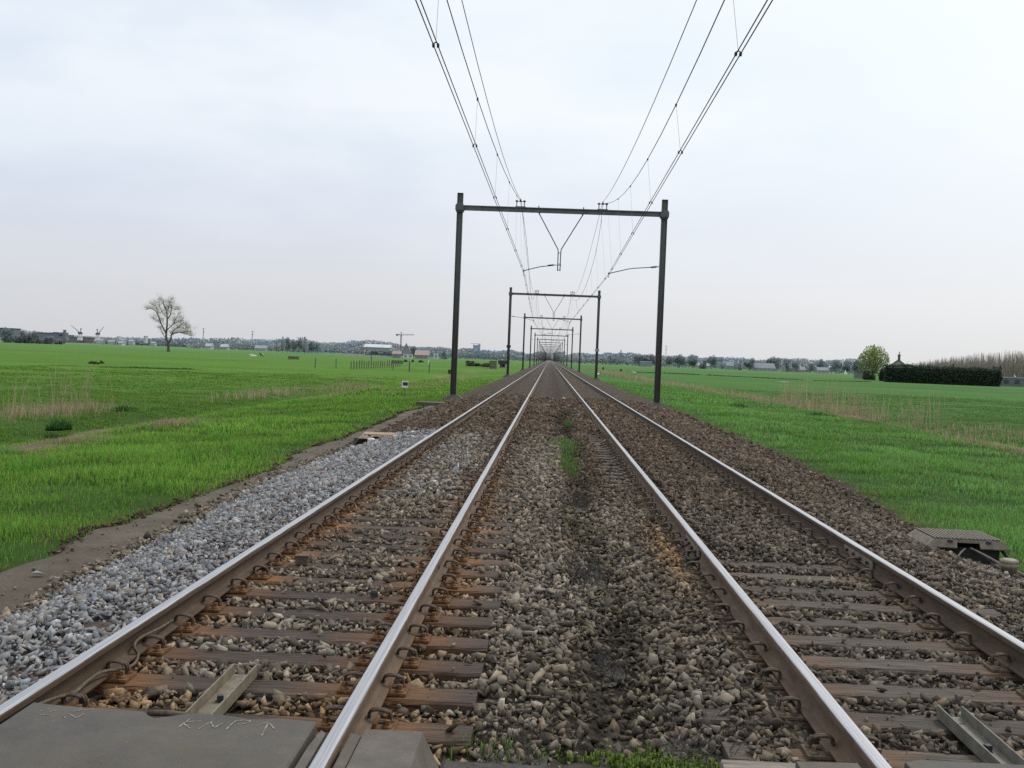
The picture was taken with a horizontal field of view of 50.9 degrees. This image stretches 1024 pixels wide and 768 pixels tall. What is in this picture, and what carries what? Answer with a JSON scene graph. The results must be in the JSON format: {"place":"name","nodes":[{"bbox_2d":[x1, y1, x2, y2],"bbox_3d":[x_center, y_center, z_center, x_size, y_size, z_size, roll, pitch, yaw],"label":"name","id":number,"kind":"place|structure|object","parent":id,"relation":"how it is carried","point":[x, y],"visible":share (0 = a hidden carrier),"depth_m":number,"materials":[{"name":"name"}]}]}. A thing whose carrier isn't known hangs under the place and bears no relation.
{"place":"outdoors","nodes":[
{"label":"outdoors","id":0,"kind":"place"},
{"bbox_2d":[0,405,436,614],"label":"path","id":1,"kind":"structure","parent":0,"point":[80,554],"depth_m":11.61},
{"bbox_2d":[0,407,425,611],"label":"pebbles","id":2,"kind":"object","parent":1,"relation":"on","point":[120,522],"visible":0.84,"depth_m":14.10,"materials":[{"name":"gravel"}]},
{"bbox_2d":[349,432,396,446],"bbox_3d":[-3.100,1.295,24.401,1.087,0.336,1.207,2,1,-1],"label":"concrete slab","id":3,"kind":"object","parent":1,"relation":"on","point":[363,437],"visible":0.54,"depth_m":24.26,"materials":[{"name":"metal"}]},
{"bbox_2d":[294,554,309,565],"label":"junction block","id":4,"kind":"structure","parent":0,"point":[302,559],"depth_m":9.07,"materials":[{"name":"metal"}]},
{"bbox_2d":[414,350,429,358],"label":"barn","id":5,"kind":"structure","parent":0,"point":[420,354],"depth_m":607.24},
{"bbox_2d":[444,761,548,767],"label":"road","id":6,"kind":"structure","parent":0,"point":[451,764],"depth_m":4.72,"materials":[{"name":"concrete"}]},
{"bbox_2d":[0,340,1023,573],"bbox_3d":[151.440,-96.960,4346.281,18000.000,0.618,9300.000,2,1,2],"label":"ground","id":7,"kind":"structure","parent":0,"point":[209,360],"depth_m":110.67,"materials":[{"name":"green plant"}]},
{"bbox_2d":[1,444,71,454],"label":"earth mound","id":8,"kind":"object","parent":7,"relation":"on","point":[26,447],"visible":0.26,"depth_m":23.44,"materials":[{"name":"soil"}]},
{"bbox_2d":[38,330,73,340],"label":"factory","id":9,"kind":"structure","parent":7,"relation":"on","point":[64,335],"depth_m":1507.12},
{"bbox_2d":[45,419,72,430],"bbox_3d":[-12.512,1.060,29.742,0.858,0.425,1.082,2,1,2],"label":"leafy weed","id":10,"kind":"object","parent":7,"relation":"on","point":[62,425],"visible":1,"depth_m":29.56,"materials":[{"name":"green plant"}]},
{"bbox_2d":[69,337,95,342],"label":"quay shed","id":11,"kind":"structure","parent":7,"relation":"on","point":[85,339],"depth_m":1505.93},
{"bbox_2d":[142,292,197,351],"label":"bare tree","id":12,"kind":"object","parent":7,"relation":"on","point":[166,313],"visible":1,"depth_m":389.33,"materials":[{"name":"brown plant"}]},
{"bbox_2d":[104,337,308,350],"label":"distant woodland","id":13,"kind":"object","parent":7,"relation":"on","point":[177,342],"visible":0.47,"depth_m":1528.61,"materials":[{"name":"grey plant"}]},
{"bbox_2d":[187,341,284,351],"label":"hedge scrub","id":14,"kind":"object","parent":7,"relation":"on","point":[237,345],"visible":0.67,"depth_m":1018.80,"materials":[{"name":"green plant"}]},
{"bbox_2d":[0,346,486,447],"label":"dry reeds","id":15,"kind":"object","parent":7,"relation":"on","point":[66,409],"visible":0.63,"depth_m":38.12,"materials":[{"name":"beige plant"}]},
{"bbox_2d":[0,364,498,572],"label":"grass","id":16,"kind":"structure","parent":7,"relation":"on","point":[150,451],"depth_m":26.86,"materials":[{"name":"green plant"}]},
{"bbox_2d":[350,354,397,368],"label":"fence","id":17,"kind":"object","parent":7,"relation":"on","point":[366,364],"visible":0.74,"depth_m":168.41,"materials":[{"name":"brown wood"}]},
{"bbox_2d":[363,344,392,350],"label":"barn","id":18,"kind":"structure","parent":7,"relation":"on","point":[377,347],"depth_m":804.38,"materials":[{"name":"white metal"}]},
{"bbox_2d":[284,343,537,361],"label":"hedge scrub","id":19,"kind":"object","parent":7,"relation":"on","point":[448,355],"visible":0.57,"depth_m":992.30,"materials":[{"name":"green plant"}]},
{"bbox_2d":[295,337,546,360],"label":"distant woodland","id":20,"kind":"object","parent":7,"relation":"on","point":[360,343],"visible":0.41,"depth_m":1667.82,"materials":[{"name":"grey plant"}]},
{"bbox_2d":[0,360,1023,767],"bbox_3d":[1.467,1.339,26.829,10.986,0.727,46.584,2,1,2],"label":"ballast","id":21,"kind":"structure","parent":7,"relation":"on","point":[680,477],"depth_m":8.67,"materials":[{"name":"gravel"}]},
{"bbox_2d":[0,702,315,767],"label":"crossing panel","id":22,"kind":"object","parent":21,"relation":"on","point":[37,735],"visible":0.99,"depth_m":4.44,"materials":[{"name":"concrete"}]},
{"bbox_2d":[147,709,186,716],"bbox_3d":[-1.554,1.485,4.842,0.175,0.034,0.042,2,1,5],"label":"iron bar","id":23,"kind":"object","parent":22,"relation":"attached to","point":[158,713],"visible":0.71,"depth_m":4.83,"materials":[{"name":"metal"}]},
{"bbox_2d":[0,657,477,716],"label":"sleeper","id":24,"kind":"object","parent":21,"relation":"on","point":[403,694],"visible":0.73,"depth_m":5.76,"materials":[{"name":"brown wood"}]},
{"bbox_2d":[185,663,256,714],"bbox_3d":[-1.490,1.596,5.293,0.135,0.068,1.300,2,1,1],"label":"steel channel","id":25,"kind":"object","parent":24,"relation":"on","point":[224,691],"visible":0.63,"depth_m":5.54,"materials":[{"name":"metal"}]},
{"bbox_2d":[42,633,483,683],"bbox_3d":[-1.481,1.637,6.360,2.620,0.257,0.261,2,1,2],"label":"sleeper","id":26,"kind":"object","parent":21,"relation":"on","point":[442,670],"visible":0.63,"depth_m":6.31,"materials":[{"name":"brown wood"}]},
{"bbox_2d":[61,692,472,753],"bbox_3d":[-1.503,1.662,5.255,2.620,0.257,0.261,2,1,2],"label":"sleeper","id":27,"kind":"object","parent":21,"relation":"on","point":[434,734],"visible":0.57,"depth_m":5.23,"materials":[{"name":"brown wood"}]},
{"bbox_2d":[0,361,546,723],"bbox_3d":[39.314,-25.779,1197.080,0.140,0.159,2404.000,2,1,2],"label":"rail","id":28,"kind":"object","parent":21,"relation":"on","point":[74,673],"visible":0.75,"depth_m":7.12,"materials":[{"name":"metal"}]},
{"bbox_2d":[39,619,173,703],"bbox_3d":[-2.153,1.513,5.893,0.103,0.128,1.914,2,1,2],"label":"bond cable","id":29,"kind":"object","parent":28,"relation":"attached to","point":[85,682],"visible":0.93,"depth_m":5.76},
{"bbox_2d":[78,612,488,657],"bbox_3d":[-1.462,1.622,6.888,2.620,0.257,0.261,2,1,1],"label":"sleeper","id":30,"kind":"object","parent":21,"relation":"on","point":[463,645],"visible":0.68,"depth_m":6.83,"materials":[{"name":"brown wood"}]},
{"bbox_2d":[113,593,493,634],"bbox_3d":[-1.439,1.608,7.437,2.620,0.257,0.262,2,1,1],"label":"sleeper","id":31,"kind":"object","parent":21,"relation":"on","point":[435,619],"visible":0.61,"depth_m":7.38,"materials":[{"name":"brown wood"}]},
{"bbox_2d":[295,730,325,767],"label":"edge slab","id":32,"kind":"structure","parent":21,"relation":"on","point":[310,753],"depth_m":4.42,"materials":[{"name":"concrete"}]},
{"bbox_2d":[146,577,500,615],"bbox_3d":[-1.393,1.594,7.988,2.620,0.257,0.261,2,1,3],"label":"sleeper","id":33,"kind":"object","parent":21,"relation":"on","point":[243,592],"visible":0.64,"depth_m":7.92,"materials":[{"name":"brown wood"}]},
{"bbox_2d":[174,565,505,599],"bbox_3d":[-1.357,1.589,8.527,2.620,0.257,0.261,2,1,2],"label":"sleeper","id":34,"kind":"object","parent":21,"relation":"on","point":[454,587],"visible":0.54,"depth_m":8.47,"materials":[{"name":"brown wood"}]},
{"bbox_2d":[195,552,504,582],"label":"sleeper","id":35,"kind":"object","parent":21,"relation":"on","point":[457,571],"visible":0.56,"depth_m":9.04,"materials":[{"name":"brown wood"}]},
{"bbox_2d":[218,541,509,568],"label":"sleeper","id":36,"kind":"object","parent":21,"relation":"on","point":[463,560],"visible":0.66,"depth_m":9.57,"materials":[{"name":"brown wood"}]},
{"bbox_2d":[239,530,507,559],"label":"sleeper","id":37,"kind":"object","parent":21,"relation":"on","point":[307,541],"visible":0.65,"depth_m":10.10,"materials":[{"name":"brown wood"}]},
{"bbox_2d":[253,522,511,546],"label":"sleeper","id":38,"kind":"object","parent":21,"relation":"on","point":[470,539],"visible":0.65,"depth_m":10.66,"materials":[{"name":"brown wood"}]},
{"bbox_2d":[346,729,438,767],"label":"ramp block","id":39,"kind":"structure","parent":21,"relation":"on","point":[375,748],"depth_m":4.48,"materials":[{"name":"concrete"}]},
{"bbox_2d":[297,507,515,528],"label":"sleeper","id":40,"kind":"object","parent":21,"relation":"on","point":[346,517],"visible":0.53,"depth_m":11.76,"materials":[{"name":"brown wood"}]},
{"bbox_2d":[298,501,517,520],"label":"sleeper","id":41,"kind":"object","parent":21,"relation":"on","point":[353,508],"visible":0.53,"depth_m":12.29,"materials":[{"name":"brown wood"}]},
{"bbox_2d":[317,515,513,536],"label":"sleeper","id":42,"kind":"object","parent":21,"relation":"on","point":[330,524],"visible":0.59,"depth_m":11.21,"materials":[{"name":"brown wood"}]},
{"bbox_2d":[323,484,518,499],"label":"sleeper","id":43,"kind":"object","parent":21,"relation":"on","point":[375,492],"visible":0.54,"depth_m":13.94,"materials":[{"name":"brown wood"}]},
{"bbox_2d":[308,364,546,767],"bbox_3d":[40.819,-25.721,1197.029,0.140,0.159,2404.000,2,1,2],"label":"rail","id":44,"kind":"object","parent":21,"relation":"on","point":[371,690],"visible":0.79,"depth_m":6.36,"materials":[{"name":"metal"}]},
{"bbox_2d":[333,733,360,767],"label":"edge board","id":45,"kind":"object","parent":44,"relation":"attached to","point":[347,752],"visible":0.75,"depth_m":4.47,"materials":[{"name":"concrete"}]},
{"bbox_2d":[344,495,513,513],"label":"sleeper","id":46,"kind":"object","parent":21,"relation":"on","point":[359,503],"visible":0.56,"depth_m":12.84,"materials":[{"name":"brown wood"}]},
{"bbox_2d":[355,489,521,507],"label":"sleeper","id":47,"kind":"object","parent":21,"relation":"on","point":[371,497],"visible":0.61,"depth_m":13.40,"materials":[{"name":"brown wood"}]},
{"bbox_2d":[364,475,521,488],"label":"sleeper","id":48,"kind":"object","parent":21,"relation":"on","point":[386,482],"visible":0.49,"depth_m":15.03,"materials":[{"name":"brown wood"}]},
{"bbox_2d":[372,480,522,496],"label":"sleeper","id":49,"kind":"object","parent":21,"relation":"on","point":[383,486],"visible":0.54,"depth_m":14.48,"materials":[{"name":"brown wood"}]},
{"bbox_2d":[377,467,519,480],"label":"sleeper","id":50,"kind":"object","parent":21,"relation":"on","point":[474,477],"visible":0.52,"depth_m":16.12,"materials":[{"name":"brown wood"}]},
{"bbox_2d":[383,472,525,485],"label":"sleeper","id":51,"kind":"object","parent":21,"relation":"on","point":[389,477],"visible":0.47,"depth_m":15.57,"materials":[{"name":"brown wood"}]},
{"bbox_2d":[394,464,522,476],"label":"sleeper","id":52,"kind":"object","parent":21,"relation":"on","point":[403,470],"visible":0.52,"depth_m":16.66,"materials":[{"name":"brown wood"}]},
{"bbox_2d":[405,457,525,469],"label":"sleeper","id":53,"kind":"object","parent":21,"relation":"on","point":[498,467],"visible":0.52,"depth_m":17.77,"materials":[{"name":"brown wood"}]},
{"bbox_2d":[446,727,546,764],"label":"grass","id":54,"kind":"structure","parent":21,"relation":"on","point":[451,752],"depth_m":5.07,"materials":[{"name":"green plant"}]},
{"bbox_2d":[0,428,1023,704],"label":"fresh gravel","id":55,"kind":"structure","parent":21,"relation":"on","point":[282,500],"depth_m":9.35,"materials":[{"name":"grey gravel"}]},
{"bbox_2d":[470,702,555,766],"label":"dead weed","id":56,"kind":"object","parent":21,"relation":"on","point":[540,761],"visible":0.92,"depth_m":5.05,"materials":[{"name":"brown plant"}]},
{"bbox_2d":[519,313,581,372],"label":"line portal","id":57,"kind":"object","parent":21,"relation":"on","point":[542,317],"visible":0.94,"depth_m":194.62,"materials":[{"name":"grey paint"}]},
{"bbox_2d":[527,326,573,368],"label":"line portal","id":58,"kind":"object","parent":21,"relation":"on","point":[531,328],"visible":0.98,"depth_m":265.05,"materials":[{"name":"grey paint"}]},
{"bbox_2d":[503,287,600,380],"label":"line portal","id":59,"kind":"object","parent":21,"relation":"on","point":[508,345],"visible":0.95,"depth_m":124.18,"materials":[{"name":"paint"}]},
{"bbox_2d":[440,726,666,767],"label":"soil","id":60,"kind":"structure","parent":21,"relation":"on","point":[557,764],"depth_m":5.03,"materials":[{"name":"brown soil"}]},
{"bbox_2d":[523,436,585,458],"bbox_3d":[0.988,1.275,23.064,1.616,0.214,5.046,2,1,2],"label":"grass clump","id":61,"kind":"object","parent":21,"relation":"on","point":[565,445],"visible":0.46,"depth_m":22.80,"materials":[{"name":"green plant"}]},
{"bbox_2d":[442,193,668,407],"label":"line portal","id":62,"kind":"object","parent":21,"relation":"on","point":[461,208],"visible":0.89,"depth_m":53.75,"materials":[{"name":"paint"}]},
{"bbox_2d":[415,0,547,348],"bbox_3d":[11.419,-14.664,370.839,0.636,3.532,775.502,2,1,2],"label":"overhead line","id":63,"kind":"object","parent":62,"relation":"hanging from","point":[433,45],"visible":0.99,"depth_m":21.07,"materials":[{"name":"grey metal"}]},
{"bbox_2d":[461,0,541,318],"bbox_3d":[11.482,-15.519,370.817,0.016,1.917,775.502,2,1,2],"label":"feeder wire","id":64,"kind":"object","parent":62,"relation":"hanging from","point":[490,113],"visible":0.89,"depth_m":25.59,"materials":[{"name":"grey metal"}]},
{"bbox_2d":[557,0,696,337],"bbox_3d":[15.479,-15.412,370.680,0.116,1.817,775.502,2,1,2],"label":"feeder wire","id":65,"kind":"object","parent":62,"relation":"hanging from","point":[647,116],"visible":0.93,"depth_m":25.09,"materials":[{"name":"grey metal"}]},
{"bbox_2d":[554,0,772,347],"bbox_3d":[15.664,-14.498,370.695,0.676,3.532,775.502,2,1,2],"label":"overhead line","id":66,"kind":"object","parent":62,"relation":"hanging from","point":[740,53],"visible":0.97,"depth_m":20.28,"materials":[{"name":"grey metal"}]},
{"bbox_2d":[546,454,586,476],"bbox_3d":[0.857,1.377,19.031,1.035,0.234,4.289,2,1,2],"label":"grass clump","id":67,"kind":"object","parent":21,"relation":"on","point":[570,466],"visible":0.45,"depth_m":18.73,"materials":[{"name":"green plant"}]},
{"bbox_2d":[553,485,594,512],"bbox_3d":[0.802,1.464,13.942,0.597,0.254,1.088,2,1,7],"label":"dead weed","id":68,"kind":"object","parent":21,"relation":"on","point":[577,503],"visible":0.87,"depth_m":13.85,"materials":[{"name":"brown plant"}]},
{"bbox_2d":[550,544,613,591],"bbox_3d":[0.609,1.570,9.320,0.574,0.250,1.056,2,1,2],"label":"dead weed","id":69,"kind":"object","parent":21,"relation":"on","point":[596,575],"visible":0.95,"depth_m":9.20,"materials":[{"name":"brown plant"}]},
{"bbox_2d":[573,636,632,686],"bbox_3d":[0.559,1.689,6.625,0.391,0.179,0.667,2,1,2],"label":"dead weed","id":70,"kind":"object","parent":21,"relation":"on","point":[616,672],"visible":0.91,"depth_m":6.57,"materials":[{"name":"brown plant"}]},
{"bbox_2d":[504,740,719,767],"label":"grass","id":71,"kind":"structure","parent":21,"relation":"on","point":[639,760],"depth_m":5.02,"materials":[{"name":"green plant"}]},
{"bbox_2d":[646,688,753,767],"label":"dead weed","id":72,"kind":"object","parent":21,"relation":"on","point":[683,742],"visible":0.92,"depth_m":5.20,"materials":[{"name":"brown plant"}]},
{"bbox_2d":[622,515,801,530],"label":"sleeper","id":73,"kind":"object","parent":21,"relation":"on","point":[795,528],"visible":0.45,"depth_m":12.12,"materials":[{"name":"brown wood"}]},
{"bbox_2d":[552,363,891,767],"bbox_3d":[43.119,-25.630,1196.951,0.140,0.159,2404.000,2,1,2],"label":"rail","id":74,"kind":"object","parent":21,"relation":"on","point":[821,710],"visible":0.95,"depth_m":6.49,"materials":[{"name":"metal"}]},
{"bbox_2d":[618,509,837,525],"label":"sleeper","id":75,"kind":"object","parent":21,"relation":"on","point":[779,518],"visible":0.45,"depth_m":12.63,"materials":[{"name":"brown wood"}]},
{"bbox_2d":[629,522,866,540],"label":"sleeper","id":76,"kind":"object","parent":21,"relation":"on","point":[668,530],"visible":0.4,"depth_m":11.58,"materials":[{"name":"brown wood"}]},
{"bbox_2d":[630,531,890,552],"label":"sleeper","id":77,"kind":"object","parent":21,"relation":"on","point":[670,538],"visible":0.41,"depth_m":11.02,"materials":[{"name":"brown wood"}]},
{"bbox_2d":[631,539,895,562],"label":"sleeper","id":78,"kind":"object","parent":21,"relation":"on","point":[826,553],"visible":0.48,"depth_m":10.47,"materials":[{"name":"brown wood"}]},
{"bbox_2d":[639,550,918,573],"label":"sleeper","id":79,"kind":"object","parent":21,"relation":"on","point":[848,566],"visible":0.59,"depth_m":9.93,"materials":[{"name":"brown wood"}]},
{"bbox_2d":[554,362,1023,678],"bbox_3d":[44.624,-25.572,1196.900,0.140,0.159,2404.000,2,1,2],"label":"rail","id":80,"kind":"object","parent":21,"relation":"on","point":[989,638],"visible":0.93,"depth_m":9.14,"materials":[{"name":"metal"}]},
{"bbox_2d":[647,561,943,587],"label":"sleeper","id":81,"kind":"object","parent":21,"relation":"on","point":[862,578],"visible":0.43,"depth_m":9.37,"materials":[{"name":"brown wood"}]},
{"bbox_2d":[651,573,971,602],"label":"sleeper","id":82,"kind":"object","parent":21,"relation":"on","point":[887,593],"visible":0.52,"depth_m":8.83,"materials":[{"name":"brown wood"}]},
{"bbox_2d":[795,761,860,767],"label":"crossing panel","id":83,"kind":"object","parent":21,"relation":"on","point":[799,764],"visible":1,"depth_m":4.53,"materials":[{"name":"concrete"}]},
{"bbox_2d":[670,621,989,658],"bbox_3d":[2.369,1.761,7.241,2.620,0.257,0.261,2,1,3],"label":"sleeper","id":84,"kind":"object","parent":21,"relation":"on","point":[961,646],"visible":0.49,"depth_m":7.20,"materials":[{"name":"brown wood"}]},
{"bbox_2d":[658,587,1005,619],"bbox_3d":[2.451,1.733,8.323,2.620,0.257,0.262,2,1,1],"label":"sleeper","id":85,"kind":"object","parent":21,"relation":"on","point":[906,606],"visible":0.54,"depth_m":8.28,"materials":[{"name":"brown wood"}]},
{"bbox_2d":[662,603,1022,636],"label":"sleeper","id":86,"kind":"object","parent":21,"relation":"on","point":[923,625],"visible":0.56,"depth_m":7.73,"materials":[{"name":"brown wood"}]},
{"bbox_2d":[682,642,1023,681],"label":"sleeper","id":87,"kind":"object","parent":21,"relation":"on","point":[990,667],"visible":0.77,"depth_m":6.66,"materials":[{"name":"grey wood"}]},
{"bbox_2d":[690,667,1023,709],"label":"sleeper","id":88,"kind":"object","parent":21,"relation":"on","point":[895,692],"visible":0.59,"depth_m":6.12,"materials":[{"name":"brown wood"}]},
{"bbox_2d":[701,696,1023,739],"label":"sleeper","id":89,"kind":"object","parent":21,"relation":"on","point":[790,713],"visible":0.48,"depth_m":5.60,"materials":[{"name":"brown wood"}]},
{"bbox_2d":[936,705,1023,764],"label":"steel channel","id":90,"kind":"object","parent":89,"relation":"on","point":[977,737],"visible":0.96,"depth_m":5.28,"materials":[{"name":"metal"}]},
{"bbox_2d":[721,733,1022,767],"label":"sleeper","id":91,"kind":"object","parent":21,"relation":"on","point":[809,750],"visible":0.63,"depth_m":5.09,"materials":[{"name":"brown wood"}]},
{"bbox_2d":[904,760,1023,767],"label":"crossing panel","id":92,"kind":"object","parent":21,"relation":"on","point":[930,764],"visible":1,"depth_m":4.53,"materials":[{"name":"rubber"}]},
{"bbox_2d":[907,528,1023,575],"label":"cable cabinet","id":93,"kind":"object","parent":21,"relation":"on","point":[977,546],"visible":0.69,"depth_m":12.35,"materials":[{"name":"concrete"}]},
{"bbox_2d":[999,558,1018,575],"bbox_3d":[5.311,1.951,11.490,0.198,0.175,0.196,2,1,2],"label":"pipe cap","id":94,"kind":"object","parent":21,"relation":"on","point":[1010,566],"visible":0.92,"depth_m":11.42,"materials":[{"name":"beige plastic"}]},
{"bbox_2d":[632,353,649,365],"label":"leafy tree","id":95,"kind":"object","parent":7,"relation":"on","point":[638,358],"visible":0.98,"depth_m":775.84,"materials":[{"name":"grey plant"}]},
{"bbox_2d":[559,355,857,373],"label":"hedge scrub","id":96,"kind":"object","parent":7,"relation":"on","point":[625,360],"visible":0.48,"depth_m":884.71,"materials":[{"name":"green plant"}]},
{"bbox_2d":[550,352,879,372],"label":"distant woodland","id":97,"kind":"object","parent":7,"relation":"on","point":[802,361],"visible":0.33,"depth_m":1505.44,"materials":[{"name":"green plant"}]},
{"bbox_2d":[638,372,869,381],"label":"sedge","id":98,"kind":"object","parent":7,"relation":"on","point":[751,377],"visible":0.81,"depth_m":251.57,"materials":[{"name":"green plant"}]},
{"bbox_2d":[752,363,775,371],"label":"farmhouse","id":99,"kind":"object","parent":7,"relation":"on","point":[764,367],"visible":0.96,"depth_m":735.62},
{"bbox_2d":[587,369,1023,445],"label":"dry reeds","id":100,"kind":"object","parent":7,"relation":"on","point":[852,411],"visible":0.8,"depth_m":59.49,"materials":[{"name":"plant"}]},
{"bbox_2d":[856,344,889,376],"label":"willow tree","id":101,"kind":"object","parent":7,"relation":"on","point":[873,361],"visible":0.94,"depth_m":325.07,"materials":[{"name":"green plant"}]},
{"bbox_2d":[883,363,1000,386],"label":"hedge","id":102,"kind":"object","parent":7,"relation":"on","point":[961,375],"visible":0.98,"depth_m":267.49,"materials":[{"name":"green plant"}]},
{"bbox_2d":[911,350,1023,376],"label":"bare wood","id":103,"kind":"object","parent":7,"relation":"on","point":[1011,368],"visible":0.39,"depth_m":473.60,"materials":[{"name":"brown plant"}]},
{"bbox_2d":[1000,377,1023,386],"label":"shed","id":104,"kind":"structure","parent":7,"relation":"on","point":[1013,381],"depth_m":281.02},
{"bbox_2d":[0,0,1023,370],"label":"sky","id":105,"kind":"structure","parent":0,"point":[854,180],"materials":[{"name":"white"}]},
{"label":"sleeper","id":106,"kind":"object","parent":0,"visible":0},
{"bbox_2d":[720,759,794,767],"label":"timber beam","id":107,"kind":"structure","parent":106,"relation":"on","point":[739,764],"depth_m":4.75,"materials":[{"name":"grey wood"}]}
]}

